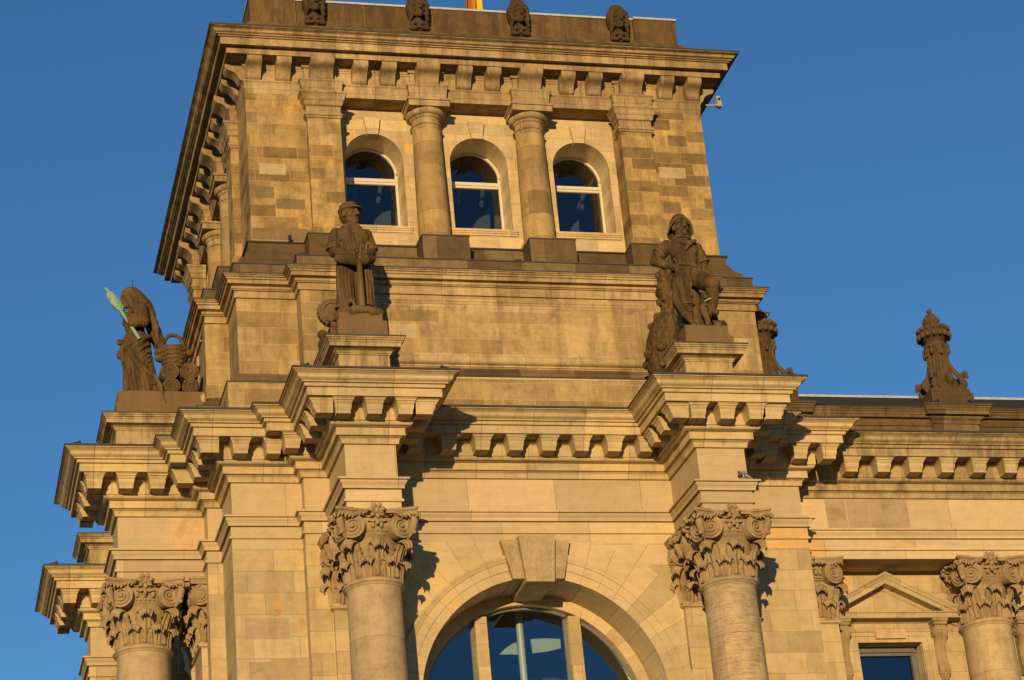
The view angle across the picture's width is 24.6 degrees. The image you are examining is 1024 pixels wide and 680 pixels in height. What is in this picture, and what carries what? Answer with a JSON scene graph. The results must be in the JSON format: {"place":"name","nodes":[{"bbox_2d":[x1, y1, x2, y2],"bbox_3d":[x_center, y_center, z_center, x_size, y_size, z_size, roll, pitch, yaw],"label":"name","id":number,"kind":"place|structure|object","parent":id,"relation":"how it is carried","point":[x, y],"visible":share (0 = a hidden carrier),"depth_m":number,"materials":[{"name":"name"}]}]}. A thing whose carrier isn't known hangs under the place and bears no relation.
{"place":"outdoors","nodes":[
{"label":"outdoors","id":0,"kind":"place"},
{"bbox_2d":[0,0,1023,679],"label":"sky","id":1,"kind":"structure","parent":0,"point":[865,158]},
{"bbox_2d":[786,394,1023,679],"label":"side wing","id":2,"kind":"structure","parent":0,"point":[916,535],"depth_m":63.60,"materials":[{"name":"beige stone"}]},
{"bbox_2d":[755,305,798,399],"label":"finial","id":3,"kind":"object","parent":2,"relation":"on","point":[767,331],"visible":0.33,"depth_m":65.62,"materials":[{"name":"stone"}]},
{"bbox_2d":[858,647,920,679],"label":"window","id":4,"kind":"structure","parent":2,"relation":"in","point":[863,651],"depth_m":63.46,"materials":[{"name":"brown metal"}]},
{"bbox_2d":[915,309,974,405],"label":"finial","id":5,"kind":"object","parent":2,"relation":"on","point":[940,382],"visible":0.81,"depth_m":66.75,"materials":[{"name":"stone"}]},
{"label":"ground","id":6,"kind":"structure","parent":0,"visible":0},
{"bbox_2d":[35,0,859,679],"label":"corner tower","id":7,"kind":"structure","parent":6,"relation":"on","point":[537,478],"depth_m":61.12,"materials":[{"name":"stone"}]},
{"bbox_2d":[105,279,203,411],"bbox_3d":[-9.605,0.322,62.991,2.591,4.350,1.266,1,-25,-14],"label":"statue","id":8,"kind":"object","parent":7,"relation":"on","point":[174,385],"visible":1,"depth_m":62.46,"materials":[{"name":"stone"}]},
{"bbox_2d":[317,201,387,348],"bbox_3d":[-4.180,-1.609,59.718,1.676,4.220,1.446,1,-25,-14],"label":"statue","id":9,"kind":"object","parent":7,"relation":"on","point":[351,250],"visible":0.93,"depth_m":59.34,"materials":[{"name":"stone"}]},
{"bbox_2d":[344,149,412,233],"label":"tower window","id":10,"kind":"structure","parent":7,"relation":"in","point":[349,181],"depth_m":65.95,"materials":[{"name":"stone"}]},
{"bbox_2d":[465,0,482,9],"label":"flag","id":11,"kind":"object","parent":7,"relation":"on","point":[473,4],"visible":0.31,"depth_m":75.13,"materials":[{"name":"orange fabric"}]},
{"bbox_2d":[450,153,518,236],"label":"tower window","id":12,"kind":"structure","parent":7,"relation":"in","point":[503,232],"depth_m":66.65,"materials":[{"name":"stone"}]},
{"bbox_2d":[423,596,648,679],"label":"arched window","id":13,"kind":"structure","parent":7,"relation":"in","point":[473,618],"depth_m":59.92,"materials":[{"name":"stone"}]},
{"bbox_2d":[553,157,621,239],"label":"tower window","id":14,"kind":"structure","parent":7,"relation":"in","point":[558,189],"depth_m":67.38,"materials":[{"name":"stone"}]},
{"bbox_2d":[642,214,733,374],"bbox_3d":[4.437,-1.216,61.945,2.334,4.534,1.667,-4,-24,-3],"label":"statue","id":15,"kind":"object","parent":7,"relation":"on","point":[684,275],"visible":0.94,"depth_m":61.47,"materials":[{"name":"stone"}]},
{"bbox_2d":[706,96,721,108],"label":"security camera","id":16,"kind":"object","parent":7,"relation":"attached to","point":[718,104],"visible":1,"depth_m":67.81,"materials":[{"name":"white plastic"}]},
{"bbox_2d":[737,470,752,478],"bbox_3d":[5.872,3.398,59.123,0.485,0.252,0.116,14,-31,-37],"label":"security camera","id":17,"kind":"object","parent":7,"relation":"attached to","point":[743,473],"visible":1,"depth_m":59.06,"materials":[{"name":"white plastic"}]}
]}

